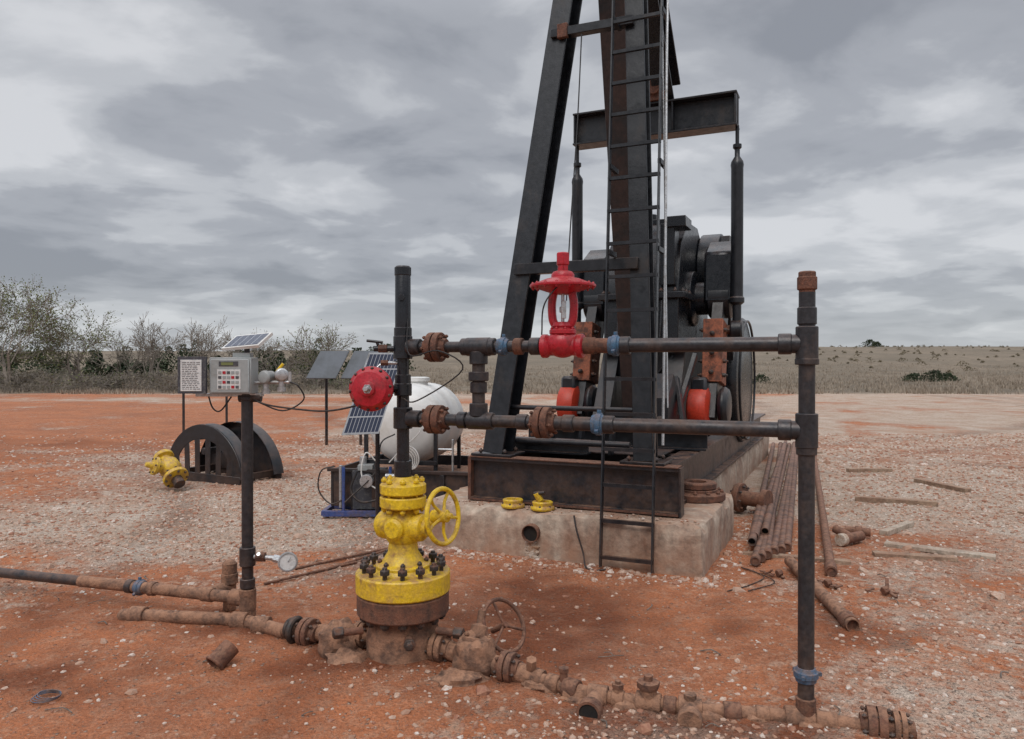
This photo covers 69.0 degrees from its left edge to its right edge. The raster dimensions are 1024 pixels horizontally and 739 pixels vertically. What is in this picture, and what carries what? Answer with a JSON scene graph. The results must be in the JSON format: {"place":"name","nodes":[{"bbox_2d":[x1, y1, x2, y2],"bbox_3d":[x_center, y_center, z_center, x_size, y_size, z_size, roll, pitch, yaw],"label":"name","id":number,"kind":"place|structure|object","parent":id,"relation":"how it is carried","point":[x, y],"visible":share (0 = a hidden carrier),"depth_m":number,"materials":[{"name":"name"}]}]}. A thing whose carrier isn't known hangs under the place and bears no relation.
{"place":"outdoors","nodes":[
{"label":"outdoors","id":0,"kind":"place"},
{"bbox_2d":[0,346,1023,738],"bbox_3d":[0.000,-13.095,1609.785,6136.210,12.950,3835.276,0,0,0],"label":"ground","id":1,"kind":"structure","parent":0,"point":[186,698],"depth_m":5.15,"materials":[{"name":"orange soil"}]},
{"bbox_2d":[0,317,39,364],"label":"leafy tree","id":2,"kind":"object","parent":1,"relation":"on","point":[8,344],"visible":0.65,"depth_m":46.15,"materials":[{"name":"green plant"}]},
{"bbox_2d":[0,273,83,391],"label":"leafy tree","id":3,"kind":"object","parent":1,"relation":"on","point":[16,313],"visible":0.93,"depth_m":44.08,"materials":[{"name":"green plant"}]},
{"bbox_2d":[30,689,61,702],"bbox_3d":[-2.277,1.593,3.642,0.134,0.033,0.129,0,0,0],"label":"wire coil","id":4,"kind":"object","parent":1,"relation":"on","point":[46,691],"visible":1,"depth_m":3.63,"materials":[{"name":"blue paint"}]},
{"bbox_2d":[16,302,128,389],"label":"leafy tree","id":5,"kind":"object","parent":1,"relation":"on","point":[76,369],"visible":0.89,"depth_m":45.92,"materials":[{"name":"green plant"}]},
{"bbox_2d":[71,331,167,374],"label":"bare tree","id":6,"kind":"object","parent":1,"relation":"on","point":[122,356],"visible":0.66,"depth_m":49.91,"materials":[{"name":"grey plant"}]},
{"bbox_2d":[0,559,283,638],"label":"flowline","id":7,"kind":"object","parent":1,"relation":"on","point":[225,591],"visible":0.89,"depth_m":4.84,"materials":[{"name":"brown metal"}]},
{"bbox_2d":[117,313,185,388],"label":"bare tree","id":8,"kind":"object","parent":1,"relation":"on","point":[150,346],"visible":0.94,"depth_m":48.04,"materials":[{"name":"grey plant"}]},
{"bbox_2d":[145,449,188,488],"bbox_3d":[-4.501,1.305,9.809,0.511,0.495,0.476,0,0,0],"label":"yellow valve","id":9,"kind":"object","parent":1,"relation":"on","point":[168,467],"visible":1,"depth_m":9.67,"materials":[{"name":"paint"}]},
{"bbox_2d":[182,394,184,431],"bbox_3d":[-7.500,0.894,17.007,0.055,1.350,0.055,0,0,-22],"label":"steel stake","id":10,"kind":"object","parent":1,"relation":"on","point":[183,412],"visible":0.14,"depth_m":16.98,"materials":[{"name":"grey metal"}]},
{"bbox_2d":[143,315,240,363],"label":"bare tree","id":11,"kind":"object","parent":1,"relation":"on","point":[213,347],"visible":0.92,"depth_m":47.97,"materials":[{"name":"grey plant"}]},
{"bbox_2d":[0,338,415,386],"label":"distant cedar trees","id":12,"kind":"object","parent":1,"relation":"on","point":[163,367],"visible":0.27,"depth_m":80.63,"materials":[{"name":"green plant"}]},
{"bbox_2d":[206,639,238,669],"bbox_3d":[-1.576,1.555,4.050,0.120,0.159,0.166,0,1,32],"label":"pipe collar","id":13,"kind":"object","parent":1,"relation":"on","point":[223,654],"visible":0.99,"depth_m":4.02,"materials":[{"name":"metal"}]},
{"bbox_2d":[225,397,227,422],"bbox_3d":[-6.900,0.937,18.008,0.055,1.250,0.055,0,0,-22],"label":"steel stake","id":14,"kind":"object","parent":1,"relation":"on","point":[226,411],"visible":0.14,"depth_m":17.99,"materials":[{"name":"black metal"}]},
{"bbox_2d":[170,421,283,484],"bbox_3d":[-4.161,1.181,10.760,1.651,0.832,0.742,0,1,30],"label":"pumpjack horsehead","id":15,"kind":"object","parent":1,"relation":"on","point":[219,453],"visible":0.8,"depth_m":10.53,"materials":[{"name":"black paint"}]},
{"bbox_2d":[0,364,471,392],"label":"brush thicket","id":16,"kind":"object","parent":1,"relation":"on","point":[48,380],"visible":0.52,"depth_m":45.31,"materials":[{"name":"green plant"}]},
{"bbox_2d":[199,327,280,370],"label":"bare tree","id":17,"kind":"object","parent":1,"relation":"on","point":[234,351],"visible":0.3,"depth_m":51.07,"materials":[{"name":"grey plant"}]},
{"bbox_2d":[178,332,356,615],"bbox_3d":[-1.371,0.689,4.567,1.374,1.852,0.392,0,0,21],"label":"instrument post","id":18,"kind":"object","parent":1,"relation":"on","point":[237,375],"visible":0.98,"depth_m":4.71,"materials":[{"name":"black metal"}]},
{"bbox_2d":[178,357,206,393],"bbox_3d":[-1.988,0.034,4.629,0.175,0.230,0.032,0,0,0],"label":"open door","id":19,"kind":"structure","parent":18,"relation":"in","point":[192,371],"depth_m":4.62,"materials":[{"name":"white paper"}]},
{"bbox_2d":[253,339,313,384],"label":"bare tree","id":20,"kind":"object","parent":1,"relation":"on","point":[291,360],"visible":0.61,"depth_m":49.93,"materials":[{"name":"grey plant"}]},
{"bbox_2d":[263,319,363,388],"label":"leafy tree","id":21,"kind":"object","parent":1,"relation":"on","point":[329,342],"visible":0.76,"depth_m":46.62,"materials":[{"name":"green plant"}]},
{"bbox_2d":[281,616,368,664],"bbox_3d":[-1.071,1.560,4.234,0.730,0.283,0.365,0,0,23],"label":"casing valve","id":22,"kind":"object","parent":1,"relation":"on","point":[302,631],"visible":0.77,"depth_m":4.20,"materials":[{"name":"metal"}]},
{"bbox_2d":[263,547,387,584],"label":"steel rods","id":23,"kind":"object","parent":1,"relation":"on","point":[354,561],"visible":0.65,"depth_m":6.12,"materials":[{"name":"metal"}]},
{"bbox_2d":[306,351,349,444],"bbox_3d":[-3.749,0.598,15.188,0.734,1.970,0.488,0,0,9],"label":"solar panel","id":24,"kind":"object","parent":1,"relation":"on","point":[327,365],"visible":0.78,"depth_m":15.21,"materials":[{"name":"black glass"}]},
{"bbox_2d":[317,452,393,516],"bbox_3d":[-1.645,1.222,8.141,0.897,0.690,0.487,0,0,0],"label":"injection pump skid","id":25,"kind":"object","parent":1,"relation":"on","point":[362,497],"visible":0.77,"depth_m":7.99,"materials":[{"name":"blue paint"}]},
{"bbox_2d":[341,351,378,444],"bbox_3d":[-3.049,0.598,15.188,0.734,1.970,0.488,0,0,9],"label":"solar panel","id":26,"kind":"object","parent":1,"relation":"on","point":[357,361],"visible":0.43,"depth_m":15.22,"materials":[{"name":"black glass"}]},
{"bbox_2d":[342,353,396,516],"bbox_3d":[-1.344,0.714,7.239,0.200,1.760,0.673,0,1,34],"label":"solar panel","id":27,"kind":"object","parent":1,"relation":"on","point":[359,421],"visible":0.49,"depth_m":7.21,"materials":[{"name":"photovoltaic cell glass"},{"name":"galvanised steel"}]},
{"bbox_2d":[327,377,467,509],"bbox_3d":[-1.091,0.844,8.547,1.620,1.520,1.807,0,0,12],"label":"chemical tank","id":28,"kind":"object","parent":1,"relation":"on","point":[433,466],"visible":0.48,"depth_m":8.09,"materials":[{"name":"paint"}]},
{"bbox_2d":[332,265,464,664],"bbox_3d":[-0.615,0.568,4.186,0.724,2.300,0.567,0,0,0],"label":"wellhead","id":29,"kind":"object","parent":1,"relation":"on","point":[402,587],"visible":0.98,"depth_m":4.09,"materials":[{"name":"metal"}]},
{"bbox_2d":[349,319,462,411],"bbox_3d":[-0.580,-0.026,4.119,0.639,0.514,0.263,0,0,0],"label":"pilot valve","id":30,"kind":"object","parent":29,"relation":"attached to","point":[372,388],"visible":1,"depth_m":4.06,"materials":[{"name":"red paint"}]},
{"bbox_2d":[424,597,546,687],"bbox_3d":[-0.152,1.487,3.988,0.627,0.406,0.489,0,0,-9],"label":"casing valve","id":31,"kind":"object","parent":1,"relation":"on","point":[472,657],"visible":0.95,"depth_m":3.91,"materials":[{"name":"metal"}]},
{"bbox_2d":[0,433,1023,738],"bbox_3d":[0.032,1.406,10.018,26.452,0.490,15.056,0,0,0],"label":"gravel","id":32,"kind":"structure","parent":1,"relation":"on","point":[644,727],"depth_m":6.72,"materials":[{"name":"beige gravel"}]},
{"bbox_2d":[0,360,1023,393],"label":"dry grass","id":33,"kind":"structure","parent":1,"relation":"on","point":[903,387],"depth_m":53.89,"materials":[{"name":"beige plant"}]},
{"bbox_2d":[23,502,1023,727],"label":"dry sticks","id":34,"kind":"object","parent":1,"relation":"on","point":[1001,672],"visible":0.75,"depth_m":4.21,"materials":[{"name":"brown plant"}]},
{"bbox_2d":[418,437,768,577],"bbox_3d":[2.027,1.450,10.080,2.609,0.564,8.522,0,0,24],"label":"concrete pad","id":35,"kind":"object","parent":1,"relation":"on","point":[691,549],"visible":0.38,"depth_m":6.24,"materials":[{"name":"concrete"}]},
{"bbox_2d":[501,497,524,508],"bbox_3d":[0.008,1.171,6.529,0.209,0.078,0.209,0,0,0],"label":"yellow thread protector","id":36,"kind":"object","parent":35,"relation":"on","point":[513,503],"visible":1,"depth_m":6.46,"materials":[{"name":"paint"}]},
{"bbox_2d":[530,491,554,511],"bbox_3d":[0.263,1.125,6.413,0.209,0.172,0.209,0,0,0],"label":"yellow thread protector","id":37,"kind":"object","parent":35,"relation":"on","point":[540,503],"visible":1,"depth_m":6.36,"materials":[{"name":"paint"}]},
{"bbox_2d":[468,0,764,573],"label":"pumpjack","id":38,"kind":"object","parent":35,"relation":"on","point":[649,273],"visible":0.88,"depth_m":7.06,"materials":[{"name":"paint"}]},
{"bbox_2d":[684,479,725,503],"bbox_3d":[1.717,1.131,6.926,0.520,0.182,0.520,0,0,0],"label":"rusty flange stack","id":39,"kind":"object","parent":35,"relation":"on","point":[701,491],"visible":0.68,"depth_m":6.75,"materials":[{"name":"metal"}]},
{"bbox_2d":[573,515,774,591],"bbox_3d":[1.229,1.404,5.731,1.526,0.402,0.681,0,0,6],"label":"cable","id":40,"kind":"object","parent":1,"relation":"on","point":[586,567],"visible":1,"depth_m":5.92,"materials":[{"name":"black rubber"}]},
{"bbox_2d":[521,665,916,738],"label":"surface flowline","id":41,"kind":"object","parent":1,"relation":"on","point":[689,708],"visible":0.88,"depth_m":3.48,"materials":[{"name":"metal"}]},
{"bbox_2d":[404,271,821,716],"bbox_3d":[0.404,0.582,3.807,2.187,2.077,0.166,0,0,21],"label":"flow manifold","id":42,"kind":"object","parent":41,"relation":"on","point":[802,344],"visible":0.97,"depth_m":3.55,"materials":[{"name":"metal"}]},
{"bbox_2d":[530,252,595,357],"bbox_3d":[0.263,-0.332,3.855,0.344,0.545,0.344,0,0,0],"label":"pneumatic control valve","id":43,"kind":"object","parent":42,"relation":"attached to","point":[562,340],"visible":1,"depth_m":3.80,"materials":[{"name":"red paint"}]},
{"bbox_2d":[730,483,772,511],"bbox_3d":[2.620,1.417,8.157,0.397,0.320,0.320,0,1,44],"label":"rusty coupling hub","id":44,"kind":"object","parent":1,"relation":"on","point":[743,497],"visible":0.93,"depth_m":8.12,"materials":[{"name":"metal"}]},
{"bbox_2d":[756,373,771,383],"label":"juniper bush","id":45,"kind":"object","parent":1,"relation":"on","point":[760,376],"visible":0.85,"depth_m":57.82,"materials":[{"name":"green plant"}]},
{"bbox_2d":[759,569,784,577],"bbox_3d":[2.032,1.576,5.792,0.082,0.057,0.225,0,1,-40],"label":"scrap metal","id":46,"kind":"object","parent":1,"relation":"on","point":[778,572],"visible":1,"depth_m":5.76,"materials":[{"name":"metal"}]},
{"bbox_2d":[743,441,850,565],"bbox_3d":[4.048,1.507,10.568,0.907,0.158,9.888,0,0,21],"label":"tubing stack","id":47,"kind":"object","parent":1,"relation":"on","point":[768,537],"visible":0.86,"depth_m":7.60,"materials":[{"name":"metal"}]},
{"bbox_2d":[784,556,859,630],"bbox_3d":[2.165,1.562,5.287,0.104,0.109,1.459,0,0,6],"label":"steel pipe","id":48,"kind":"object","parent":1,"relation":"on","point":[847,620],"visible":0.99,"depth_m":4.87,"materials":[{"name":"brown metal"}]},
{"bbox_2d":[815,456,837,576],"bbox_3d":[4.076,1.534,9.912,0.092,0.092,8.900,0,0,21],"label":"steel pipe","id":49,"kind":"object","parent":1,"relation":"on","point":[830,566],"visible":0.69,"depth_m":7.00,"materials":[{"name":"brown metal"}]},
{"bbox_2d":[817,578,842,587],"bbox_3d":[2.317,1.565,5.490,0.178,0.057,0.207,0,0,0],"label":"scrap metal","id":50,"kind":"object","parent":1,"relation":"on","point":[827,582],"visible":0.89,"depth_m":5.45,"materials":[{"name":"metal"}]},
{"bbox_2d":[832,525,865,545],"bbox_3d":[3.072,1.532,6.900,0.332,0.145,0.243,0,1,-35],"label":"pipe fitting","id":51,"kind":"object","parent":1,"relation":"on","point":[843,537],"visible":1,"depth_m":6.82,"materials":[{"name":"metal"}]},
{"bbox_2d":[845,526,870,536],"bbox_3d":[3.302,1.545,7.116,0.226,0.100,0.100,0,0,24],"label":"pipe fitting","id":52,"kind":"object","parent":1,"relation":"on","point":[867,531],"visible":0.74,"depth_m":7.08,"materials":[{"name":"metal"}]},
{"bbox_2d":[846,468,892,472],"bbox_3d":[5.450,1.539,11.362,0.708,0.071,0.100,0,0,-8],"label":"wooden board","id":53,"kind":"object","parent":1,"relation":"on","point":[862,470],"visible":0.98,"depth_m":11.32,"materials":[{"name":"brown wood"}]},
{"bbox_2d":[858,339,882,346],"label":"hilltop tree","id":54,"kind":"object","parent":1,"relation":"on","point":[874,343],"visible":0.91,"depth_m":284.98,"materials":[{"name":"green plant"}]},
{"bbox_2d":[865,578,898,597],"bbox_3d":[2.647,1.550,5.283,0.191,0.083,0.204,0,0,-10],"label":"scrap metal","id":55,"kind":"object","parent":1,"relation":"on","point":[885,590],"visible":1,"depth_m":5.26,"materials":[{"name":"metal"}]},
{"bbox_2d":[752,345,1023,372],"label":"hillside scrub","id":56,"kind":"object","parent":1,"relation":"on","point":[903,351],"visible":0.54,"depth_m":132.72,"materials":[{"name":"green plant"}]},
{"bbox_2d":[855,495,937,506],"bbox_3d":[4.550,1.562,8.837,0.873,0.060,0.100,0,0,24],"label":"wooden board","id":57,"kind":"object","parent":1,"relation":"on","point":[870,499],"visible":0.98,"depth_m":8.80,"materials":[{"name":"brown wood"}]},
{"bbox_2d":[879,521,914,535],"bbox_3d":[3.860,1.590,7.462,0.626,0.060,0.080,0,1,-40],"label":"wooden board","id":58,"kind":"object","parent":1,"relation":"on","point":[894,529],"visible":1,"depth_m":7.40,"materials":[{"name":"brown wood"}]},
{"bbox_2d":[872,550,957,561],"bbox_3d":[3.435,1.594,6.362,0.646,0.039,0.100,0,0,13],"label":"wooden board","id":59,"kind":"object","parent":1,"relation":"on","point":[937,557],"visible":1,"depth_m":6.33,"materials":[{"name":"brown wood"}]},
{"bbox_2d":[898,369,960,381],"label":"juniper bush","id":60,"kind":"object","parent":1,"relation":"on","point":[939,376],"visible":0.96,"depth_m":66.00,"materials":[{"name":"green plant"}]},
{"bbox_2d":[884,541,995,560],"bbox_3d":[3.750,1.591,6.552,0.849,0.037,0.120,0,1,34],"label":"wooden board","id":61,"kind":"object","parent":1,"relation":"on","point":[939,550],"visible":1,"depth_m":6.50,"materials":[{"name":"brown wood"}]},
{"bbox_2d":[914,478,971,492],"bbox_3d":[5.700,1.539,9.887,0.100,0.063,0.873,0,0,-13],"label":"wooden board","id":62,"kind":"object","parent":1,"relation":"on","point":[942,485],"visible":0.88,"depth_m":9.82,"materials":[{"name":"brown wood"}]},
{"bbox_2d":[0,0,1023,350],"label":"sky","id":63,"kind":"structure","parent":0,"point":[269,166],"materials":[{"name":"grey"}]}
]}

